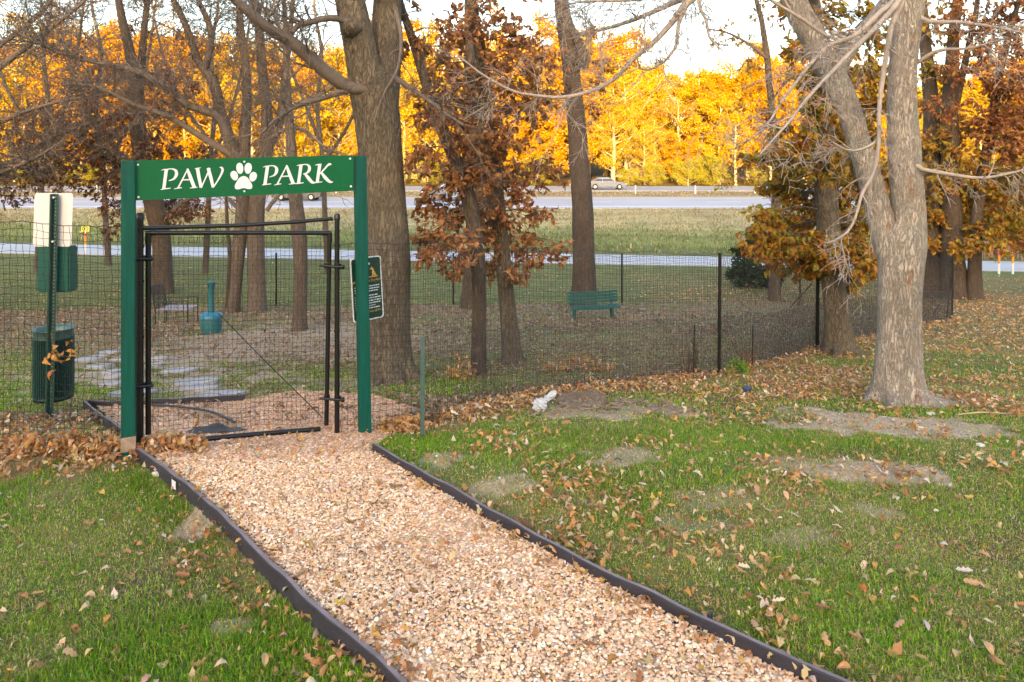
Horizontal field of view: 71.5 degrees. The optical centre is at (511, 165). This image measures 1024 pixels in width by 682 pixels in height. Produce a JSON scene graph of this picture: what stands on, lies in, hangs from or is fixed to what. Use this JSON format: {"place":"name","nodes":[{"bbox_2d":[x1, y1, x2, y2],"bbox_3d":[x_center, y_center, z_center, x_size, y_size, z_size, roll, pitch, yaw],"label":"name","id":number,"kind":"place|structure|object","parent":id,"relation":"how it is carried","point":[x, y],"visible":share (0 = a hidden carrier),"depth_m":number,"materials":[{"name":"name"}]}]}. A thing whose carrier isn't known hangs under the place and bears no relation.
{"place":"outdoors","nodes":[
{"label":"outdoors","id":0,"kind":"place"},
{"bbox_2d":[110,391,393,460],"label":"gravel path","id":1,"kind":"structure","parent":0,"point":[306,455],"depth_m":5.89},
{"bbox_2d":[97,389,410,462],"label":"bed gravel","id":2,"kind":"structure","parent":1,"relation":"on","point":[311,422],"depth_m":5.91,"materials":[{"name":"stone"}]},
{"bbox_2d":[175,423,245,434],"bbox_3d":[-2.366,2.103,5.634,0.620,0.120,0.195,0,0,-16],"label":"weed sheet","id":3,"kind":"object","parent":2,"relation":"on","point":[217,428],"visible":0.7,"depth_m":5.58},
{"bbox_2d":[201,427,320,440],"bbox_3d":[-2.000,2.054,5.404,1.098,0.158,0.038,0,0,-33],"label":"threshold pipe","id":4,"kind":"object","parent":2,"relation":"on","point":[254,434],"visible":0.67,"depth_m":5.44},
{"bbox_2d":[0,197,856,208],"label":"highway road","id":5,"kind":"structure","parent":0,"point":[635,202],"depth_m":65.23,"materials":[{"name":"asphalt"}]},
{"bbox_2d":[1,187,856,190],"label":"highway road","id":6,"kind":"structure","parent":0,"point":[627,189],"depth_m":83.36,"materials":[{"name":"asphalt"}]},
{"bbox_2d":[591,177,626,189],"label":"car","id":7,"kind":"object","parent":6,"relation":"on","point":[602,181],"visible":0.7,"depth_m":82.52,"materials":[{"name":"silver metal"}]},
{"bbox_2d":[155,449,807,681],"bbox_3d":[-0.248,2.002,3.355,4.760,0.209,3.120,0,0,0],"label":"path","id":8,"kind":"structure","parent":0,"point":[478,656],"depth_m":3.21,"materials":[{"name":"stone"}]},
{"bbox_2d":[0,190,1016,258],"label":"bank grass","id":9,"kind":"structure","parent":0,"point":[96,223],"depth_m":46.77,"materials":[{"name":"plant"}]},
{"bbox_2d":[0,148,1023,681],"bbox_3d":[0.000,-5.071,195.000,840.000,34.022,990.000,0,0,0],"label":"ground","id":10,"kind":"structure","parent":0,"point":[182,286],"depth_m":6.08,"materials":[{"name":"plant"}]},
{"bbox_2d":[0,82,58,164],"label":"autumn tree","id":11,"kind":"object","parent":10,"relation":"on","point":[3,103],"visible":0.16,"depth_m":95.58,"materials":[{"name":"orange plant"}]},
{"bbox_2d":[33,193,76,417],"bbox_3d":[-4.088,1.294,6.375,0.358,2.093,0.192,0,0,0],"label":"pet waste station","id":12,"kind":"object","parent":10,"relation":"on","point":[53,208],"visible":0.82,"depth_m":6.33,"materials":[{"name":"green metal"}]},
{"bbox_2d":[31,324,75,403],"bbox_3d":[-4.199,1.810,6.512,0.350,0.642,0.350,0,0,0],"label":"waste bin","id":13,"kind":"object","parent":12,"relation":"attached to","point":[59,371],"visible":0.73,"depth_m":6.41,"materials":[{"name":"green metal"}]},
{"bbox_2d":[0,221,120,436],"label":"fence","id":14,"kind":"object","parent":10,"relation":"on","point":[84,328],"visible":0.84,"depth_m":5.18,"materials":[{"name":"black metal"}]},
{"bbox_2d":[42,332,87,380],"bbox_3d":[-3.269,1.386,5.188,0.297,0.338,0.135,0,0,-15],"label":"leafy twig","id":15,"kind":"object","parent":14,"relation":"attached to","point":[54,357],"visible":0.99,"depth_m":5.17,"materials":[{"name":"orange plant"}]},
{"bbox_2d":[0,428,120,461],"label":"leaf heap","id":16,"kind":"object","parent":10,"relation":"on","point":[34,441],"visible":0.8,"depth_m":4.94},
{"bbox_2d":[0,0,138,272],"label":"bare tree","id":17,"kind":"object","parent":10,"relation":"on","point":[46,101],"visible":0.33,"depth_m":26.91,"materials":[{"name":"brown plant"}]},
{"bbox_2d":[17,46,127,182],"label":"autumn tree","id":18,"kind":"object","parent":10,"relation":"on","point":[55,73],"visible":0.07,"depth_m":94.67,"materials":[{"name":"orange plant"}]},
{"bbox_2d":[0,0,159,233],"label":"bare tree","id":19,"kind":"object","parent":10,"relation":"on","point":[9,61],"visible":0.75,"depth_m":19.30,"materials":[{"name":"brown plant"}]},
{"bbox_2d":[0,0,193,265],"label":"bare tree","id":20,"kind":"object","parent":10,"relation":"on","point":[107,248],"visible":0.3,"depth_m":28.92,"materials":[{"name":"brown plant"}]},
{"bbox_2d":[20,15,182,158],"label":"autumn tree","id":21,"kind":"object","parent":10,"relation":"on","point":[106,33],"visible":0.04,"depth_m":103.70,"materials":[{"name":"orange plant"}]},
{"bbox_2d":[0,0,219,294],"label":"oak tree","id":22,"kind":"object","parent":10,"relation":"on","point":[156,212],"visible":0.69,"depth_m":22.69,"materials":[{"name":"brown plant"}]},
{"bbox_2d":[68,73,159,184],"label":"autumn tree","id":23,"kind":"object","parent":10,"relation":"on","point":[126,139],"visible":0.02,"depth_m":98.46,"materials":[{"name":"orange plant"}]},
{"bbox_2d":[87,395,244,407],"bbox_3d":[-3.366,2.342,6.910,1.450,0.208,0.110,0,0,-15],"label":"bed edging","id":24,"kind":"object","parent":10,"relation":"on","point":[225,398],"visible":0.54,"depth_m":6.93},
{"bbox_2d":[128,428,208,462],"bbox_3d":[-2.402,1.964,4.974,0.582,0.221,0.388,0,0,0],"label":"leaf heap","id":25,"kind":"object","parent":10,"relation":"on","point":[163,442],"visible":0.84,"depth_m":4.93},
{"bbox_2d":[111,30,237,159],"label":"autumn tree","id":26,"kind":"object","parent":10,"relation":"on","point":[157,43],"visible":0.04,"depth_m":104.33,"materials":[{"name":"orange plant"}]},
{"bbox_2d":[151,283,197,324],"bbox_3d":[-7.402,3.086,15.498,0.911,0.970,0.532,0,0,0],"label":"garden chair","id":27,"kind":"object","parent":10,"relation":"on","point":[170,307],"visible":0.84,"depth_m":15.48,"materials":[{"name":"metal"}]},
{"bbox_2d":[0,0,352,312],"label":"maple tree","id":28,"kind":"object","parent":10,"relation":"on","point":[247,210],"visible":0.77,"depth_m":17.97,"materials":[{"name":"brown plant"}]},
{"bbox_2d":[144,86,223,159],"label":"autumn tree","id":29,"kind":"object","parent":10,"relation":"on","point":[187,143],"visible":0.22,"depth_m":96.86,"materials":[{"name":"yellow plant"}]},
{"bbox_2d":[200,281,222,333],"bbox_3d":[-5.708,2.720,13.492,0.407,1.037,0.407,0,0,0],"label":"smokers post","id":30,"kind":"object","parent":10,"relation":"on","point":[209,322],"visible":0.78,"depth_m":13.38,"materials":[{"name":"teal plastic"}]},
{"bbox_2d":[170,64,255,157],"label":"autumn tree","id":31,"kind":"object","parent":10,"relation":"on","point":[218,133],"visible":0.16,"depth_m":96.85,"materials":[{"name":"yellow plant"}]},
{"bbox_2d":[214,74,236,309],"bbox_3d":[-7.701,0.816,18.952,1.025,6.511,1.939,0,0,-21],"label":"young tree","id":32,"kind":"object","parent":10,"relation":"on","point":[228,245],"visible":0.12,"depth_m":18.99,"materials":[{"name":"brown plant"}]},
{"bbox_2d":[117,0,336,272],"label":"bare tree","id":33,"kind":"object","parent":10,"relation":"on","point":[207,221],"visible":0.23,"depth_m":27.48,"materials":[{"name":"brown plant"}]},
{"bbox_2d":[121,155,371,459],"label":"sign arch","id":34,"kind":"structure","parent":10,"relation":"on","point":[172,179],"depth_m":5.22,"materials":[{"name":"green paint"}]},
{"bbox_2d":[136,212,344,442],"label":"gate","id":35,"kind":"structure","parent":34,"relation":"attached to","point":[148,258],"depth_m":5.36,"materials":[{"name":"black metal"}]},
{"bbox_2d":[350,255,383,322],"bbox_3d":[-1.198,1.002,5.796,0.077,0.514,0.331,0,0,39],"label":"rules sign","id":36,"kind":"object","parent":34,"relation":"attached to","point":[376,296],"visible":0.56,"depth_m":5.83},
{"bbox_2d":[135,446,407,681],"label":"path edging","id":37,"kind":"object","parent":10,"relation":"on","point":[326,624],"visible":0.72,"depth_m":3.37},
{"bbox_2d":[233,51,336,155],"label":"autumn tree","id":38,"kind":"object","parent":10,"relation":"on","point":[302,71],"visible":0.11,"depth_m":103.62,"materials":[{"name":"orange plant"}]},
{"bbox_2d":[218,0,370,331],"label":"young tree","id":39,"kind":"object","parent":10,"relation":"on","point":[300,276],"visible":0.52,"depth_m":13.76,"materials":[{"name":"brown plant"}]},
{"bbox_2d":[260,99,333,155],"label":"autumn tree","id":40,"kind":"object","parent":10,"relation":"on","point":[306,141],"visible":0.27,"depth_m":99.37,"materials":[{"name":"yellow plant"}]},
{"bbox_2d":[271,76,357,155],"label":"autumn tree","id":41,"kind":"object","parent":10,"relation":"on","point":[327,101],"visible":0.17,"depth_m":101.22,"materials":[{"name":"yellow plant"}]},
{"bbox_2d":[218,0,439,272],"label":"bare tree","id":42,"kind":"object","parent":10,"relation":"on","point":[324,196],"visible":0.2,"depth_m":28.01,"materials":[{"name":"brown plant"}]},
{"bbox_2d":[312,94,357,155],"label":"autumn tree","id":43,"kind":"object","parent":10,"relation":"on","point":[345,119],"visible":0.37,"depth_m":101.49,"materials":[{"name":"yellow plant"}]},
{"bbox_2d":[163,0,509,385],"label":"maple tree","id":44,"kind":"object","parent":10,"relation":"on","point":[372,83],"visible":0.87,"depth_m":8.26,"materials":[{"name":"brown plant"}]},
{"bbox_2d":[324,42,413,155],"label":"autumn tree","id":45,"kind":"object","parent":10,"relation":"on","point":[335,59],"visible":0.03,"depth_m":112.33,"materials":[{"name":"yellow plant"}]},
{"bbox_2d":[374,411,429,431],"bbox_3d":[-0.910,2.121,5.788,0.477,0.222,0.358,0,0,0],"label":"leaf heap","id":46,"kind":"object","parent":10,"relation":"on","point":[390,423],"visible":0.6,"depth_m":5.78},
{"bbox_2d":[399,89,434,183],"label":"autumn tree","id":47,"kind":"object","parent":10,"relation":"on","point":[404,137],"visible":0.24,"depth_m":101.27,"materials":[{"name":"yellow plant"}]},
{"bbox_2d":[420,337,424,436],"bbox_3d":[-0.687,1.753,5.454,0.033,0.875,0.023,0,0,-14],"label":"steel stake","id":48,"kind":"object","parent":10,"relation":"on","point":[422,374],"visible":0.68,"depth_m":5.45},
{"bbox_2d":[399,97,462,182],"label":"autumn tree","id":49,"kind":"object","parent":10,"relation":"on","point":[431,133],"visible":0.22,"depth_m":100.98,"materials":[{"name":"yellow plant"}]},
{"bbox_2d":[400,18,464,149],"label":"autumn tree","id":50,"kind":"object","parent":10,"relation":"on","point":[432,38],"visible":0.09,"depth_m":116.91,"materials":[{"name":"yellow plant"}]},
{"bbox_2d":[389,0,511,375],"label":"oak tree","id":51,"kind":"object","parent":10,"relation":"on","point":[453,218],"visible":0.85,"depth_m":8.80,"materials":[{"name":"brown plant"}]},
{"bbox_2d":[459,0,486,309],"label":"oak tree","id":52,"kind":"object","parent":10,"relation":"on","point":[470,49],"visible":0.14,"depth_m":19.54,"materials":[{"name":"brown plant"}]},
{"bbox_2d":[0,253,950,316],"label":"fence","id":53,"kind":"object","parent":10,"relation":"on","point":[519,292],"visible":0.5,"depth_m":20.39,"materials":[{"name":"black metal"}]},
{"bbox_2d":[431,0,573,364],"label":"oak tree","id":54,"kind":"object","parent":10,"relation":"on","point":[491,145],"visible":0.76,"depth_m":9.71,"materials":[{"name":"brown plant"}]},
{"bbox_2d":[0,413,1023,681],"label":"fallen leaves","id":55,"kind":"object","parent":10,"relation":"on","point":[408,665],"visible":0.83,"depth_m":3.77,"materials":[{"name":"brown plant"}]},
{"bbox_2d":[0,330,1023,424],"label":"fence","id":56,"kind":"object","parent":10,"relation":"on","point":[461,410],"visible":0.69,"depth_m":8.26,"materials":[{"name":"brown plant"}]},
{"bbox_2d":[0,334,1023,426],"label":"lawn grass","id":57,"kind":"structure","parent":10,"relation":"on","point":[891,413],"depth_m":7.77,"materials":[{"name":"plant"}]},
{"bbox_2d":[0,256,1023,335],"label":"park fallen leaves","id":58,"kind":"object","parent":10,"relation":"on","point":[115,326],"visible":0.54,"depth_m":16.45,"materials":[{"name":"brown plant"}]},
{"bbox_2d":[12,335,1014,626],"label":"fallen leaves","id":59,"kind":"object","parent":10,"relation":"on","point":[614,447],"visible":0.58,"depth_m":5.90,"materials":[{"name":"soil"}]},
{"bbox_2d":[495,78,552,176],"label":"autumn tree","id":60,"kind":"object","parent":10,"relation":"on","point":[522,133],"visible":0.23,"depth_m":95.40,"materials":[{"name":"yellow plant"}]},
{"bbox_2d":[509,47,564,177],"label":"autumn tree","id":61,"kind":"object","parent":10,"relation":"on","point":[543,77],"visible":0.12,"depth_m":99.67,"materials":[{"name":"yellow plant"}]},
{"bbox_2d":[511,69,567,180],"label":"autumn tree","id":62,"kind":"object","parent":10,"relation":"on","point":[564,135],"visible":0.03,"depth_m":100.78,"materials":[{"name":"yellow plant"}]},
{"bbox_2d":[492,29,602,179],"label":"autumn tree","id":63,"kind":"object","parent":10,"relation":"on","point":[555,71],"visible":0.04,"depth_m":105.84,"materials":[{"name":"yellow plant"}]},
{"bbox_2d":[525,71,611,184],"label":"autumn tree","id":64,"kind":"object","parent":10,"relation":"on","point":[558,156],"visible":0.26,"depth_m":96.95,"materials":[{"name":"yellow plant"}]},
{"bbox_2d":[542,352,613,371],"bbox_3d":[0.842,2.541,9.078,0.941,0.302,0.306,0,0,0],"label":"leaf heap","id":65,"kind":"object","parent":10,"relation":"on","point":[586,366],"visible":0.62,"depth_m":9.06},
{"bbox_2d":[515,0,641,305],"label":"oak tree","id":66,"kind":"object","parent":10,"relation":"on","point":[582,216],"visible":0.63,"depth_m":20.02,"materials":[{"name":"brown plant"}]},
{"bbox_2d":[556,390,606,408],"bbox_3d":[0.644,2.283,6.813,0.514,0.183,0.417,0,0,27],"label":"dirt mound","id":67,"kind":"object","parent":10,"relation":"on","point":[576,399],"visible":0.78,"depth_m":6.83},
{"bbox_2d":[531,8,646,100],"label":"autumn tree","id":68,"kind":"object","parent":10,"relation":"on","point":[540,24],"visible":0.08,"depth_m":130.40,"materials":[{"name":"yellow plant"}]},
{"bbox_2d":[567,289,619,320],"bbox_3d":[1.910,3.309,16.641,1.180,0.744,0.579,0,0,0],"label":"park bench","id":69,"kind":"object","parent":10,"relation":"on","point":[593,301],"visible":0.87,"depth_m":16.72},
{"bbox_2d":[558,48,637,175],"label":"autumn tree","id":70,"kind":"object","parent":10,"relation":"on","point":[612,84],"visible":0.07,"depth_m":105.10,"materials":[{"name":"yellow plant"}]},
{"bbox_2d":[517,397,690,416],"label":"fallen leaves","id":71,"kind":"object","parent":10,"relation":"on","point":[623,401],"visible":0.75,"depth_m":6.61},
{"bbox_2d":[372,443,851,681],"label":"path edging","id":72,"kind":"object","parent":10,"relation":"on","point":[782,660],"visible":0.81,"depth_m":3.20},
{"bbox_2d":[587,43,643,175],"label":"autumn tree","id":73,"kind":"object","parent":10,"relation":"on","point":[605,172],"visible":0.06,"depth_m":120.81,"materials":[{"name":"yellow plant"}]},
{"bbox_2d":[587,99,644,178],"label":"autumn tree","id":74,"kind":"object","parent":10,"relation":"on","point":[620,134],"visible":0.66,"depth_m":97.30,"materials":[{"name":"yellow plant"}]},
{"bbox_2d":[585,83,651,180],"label":"autumn tree","id":75,"kind":"object","parent":10,"relation":"on","point":[615,143],"visible":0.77,"depth_m":96.81,"materials":[{"name":"yellow plant"}]},
{"bbox_2d":[597,73,662,178],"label":"autumn tree","id":76,"kind":"object","parent":10,"relation":"on","point":[637,116],"visible":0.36,"depth_m":104.93,"materials":[{"name":"yellow plant"}]},
{"bbox_2d":[601,33,667,100],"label":"autumn tree","id":77,"kind":"object","parent":10,"relation":"on","point":[620,49],"visible":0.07,"depth_m":132.54,"materials":[{"name":"yellow plant"}]},
{"bbox_2d":[624,124,667,184],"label":"autumn tree","id":78,"kind":"object","parent":10,"relation":"on","point":[652,148],"visible":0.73,"depth_m":100.79,"materials":[{"name":"yellow plant"}]},
{"bbox_2d":[608,137,684,176],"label":"house","id":79,"kind":"structure","parent":10,"relation":"on","point":[630,166],"depth_m":118.00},
{"bbox_2d":[340,242,953,431],"bbox_3d":[4.923,2.281,11.823,3.879,3.319,17.190,0,0,33],"label":"fence","id":80,"kind":"object","parent":10,"relation":"on","point":[816,329],"visible":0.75,"depth_m":8.46,"materials":[{"name":"black metal"}]},
{"bbox_2d":[616,69,685,150],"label":"autumn tree","id":81,"kind":"object","parent":10,"relation":"on","point":[654,83],"visible":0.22,"depth_m":118.22,"materials":[{"name":"yellow plant"}]},
{"bbox_2d":[637,162,668,185],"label":"roadside bush","id":82,"kind":"object","parent":10,"relation":"on","point":[649,176],"visible":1,"depth_m":94.88,"materials":[{"name":"yellow plant"}]},
{"bbox_2d":[634,115,676,181],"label":"autumn tree","id":83,"kind":"object","parent":10,"relation":"on","point":[661,136],"visible":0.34,"depth_m":104.87,"materials":[{"name":"yellow plant"}]},
{"bbox_2d":[625,64,689,137],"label":"autumn tree","id":84,"kind":"object","parent":10,"relation":"on","point":[657,73],"visible":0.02,"depth_m":127.58,"materials":[{"name":"yellow plant"}]},
{"bbox_2d":[638,83,710,181],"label":"autumn tree","id":85,"kind":"object","parent":10,"relation":"on","point":[676,103],"visible":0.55,"depth_m":104.87,"materials":[{"name":"yellow plant"}]},
{"bbox_2d":[658,130,702,184],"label":"autumn tree","id":86,"kind":"object","parent":10,"relation":"on","point":[682,146],"visible":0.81,"depth_m":100.07,"materials":[{"name":"yellow plant"}]},
{"bbox_2d":[667,155,705,185],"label":"roadside bush","id":87,"kind":"object","parent":10,"relation":"on","point":[689,175],"visible":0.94,"depth_m":96.41,"materials":[{"name":"yellow plant"}]},
{"bbox_2d":[664,69,716,173],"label":"autumn tree","id":88,"kind":"object","parent":10,"relation":"on","point":[683,94],"visible":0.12,"depth_m":120.34,"materials":[{"name":"yellow plant"}]},
{"bbox_2d":[691,150,730,185],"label":"roadside bush","id":89,"kind":"object","parent":10,"relation":"on","point":[710,160],"visible":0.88,"depth_m":96.93,"materials":[{"name":"yellow plant"}]},
{"bbox_2d":[676,93,751,184],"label":"autumn tree","id":90,"kind":"object","parent":10,"relation":"on","point":[715,115],"visible":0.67,"depth_m":100.40,"materials":[{"name":"yellow plant"}]},
{"bbox_2d":[679,78,748,165],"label":"autumn tree","id":91,"kind":"object","parent":10,"relation":"on","point":[729,90],"visible":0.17,"depth_m":107.44,"materials":[{"name":"yellow plant"}]},
{"bbox_2d":[432,0,1023,408],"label":"silver maple tree","id":92,"kind":"object","parent":10,"relation":"on","point":[897,225],"visible":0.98,"depth_m":7.00,"materials":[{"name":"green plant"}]},
{"bbox_2d":[705,87,760,184],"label":"autumn tree","id":93,"kind":"object","parent":10,"relation":"on","point":[747,106],"visible":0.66,"depth_m":97.86,"materials":[{"name":"yellow plant"}]},
{"bbox_2d":[695,56,790,179],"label":"autumn tree","id":94,"kind":"object","parent":10,"relation":"on","point":[720,78],"visible":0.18,"depth_m":104.46,"materials":[{"name":"yellow plant"}]},
{"bbox_2d":[707,37,783,162],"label":"autumn tree","id":95,"kind":"object","parent":10,"relation":"on","point":[730,68],"visible":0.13,"depth_m":135.86,"materials":[{"name":"yellow plant"}]},
{"bbox_2d":[723,219,786,288],"bbox_3d":[8.793,3.224,25.611,2.457,2.845,1.644,0,0,0],"label":"juniper shrub","id":96,"kind":"object","parent":10,"relation":"on","point":[734,250],"visible":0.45,"depth_m":25.37,"materials":[{"name":"dark green juniper foliage"}]},
{"bbox_2d":[709,0,805,301],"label":"young tree","id":97,"kind":"object","parent":10,"relation":"on","point":[765,54],"visible":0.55,"depth_m":22.07,"materials":[{"name":"brown plant"}]},
{"bbox_2d":[737,71,801,179],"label":"autumn tree","id":98,"kind":"object","parent":10,"relation":"on","point":[761,99],"visible":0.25,"depth_m":99.51,"materials":[{"name":"yellow plant"}]},
{"bbox_2d":[738,60,809,156],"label":"autumn tree","id":99,"kind":"object","parent":10,"relation":"on","point":[793,90],"visible":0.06,"depth_m":101.92,"materials":[{"name":"yellow plant"}]},
{"bbox_2d":[734,0,917,356],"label":"hickory tree","id":100,"kind":"object","parent":10,"relation":"on","point":[822,208],"visible":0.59,"depth_m":10.61,"materials":[{"name":"brown plant"}]},
{"bbox_2d":[917,0,973,298],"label":"oak tree","id":101,"kind":"object","parent":10,"relation":"on","point":[933,135],"visible":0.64,"depth_m":23.59,"materials":[{"name":"brown plant"}]},
{"bbox_2d":[940,90,999,173],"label":"autumn tree","id":102,"kind":"object","parent":10,"relation":"on","point":[972,103],"visible":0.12,"depth_m":106.92,"materials":[{"name":"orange plant"}]},
{"bbox_2d":[918,0,1023,299],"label":"oak tree","id":103,"kind":"object","parent":10,"relation":"on","point":[955,246],"visible":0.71,"depth_m":22.93,"materials":[{"name":"brown plant"}]},
{"bbox_2d":[960,0,1023,299],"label":"oak tree","id":104,"kind":"object","parent":10,"relation":"on","point":[1012,125],"visible":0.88,"depth_m":22.59,"materials":[{"name":"brown plant"}]},
{"bbox_2d":[0,419,1023,681],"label":"grass","id":105,"kind":"structure","parent":0,"point":[798,437],"depth_m":3.55,"materials":[{"name":"plant"}]},
{"bbox_2d":[0,243,1023,271],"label":"frontage road","id":106,"kind":"structure","parent":0,"point":[986,265],"depth_m":33.47,"materials":[{"name":"asphalt"}]},
{"bbox_2d":[0,0,1023,127],"label":"sky","id":107,"kind":"structure","parent":0,"point":[775,34],"materials":[{"name":"white"}]},
{"bbox_2d":[1,256,1023,335],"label":"park grass","id":108,"kind":"structure","parent":0,"point":[455,302],"depth_m":20.27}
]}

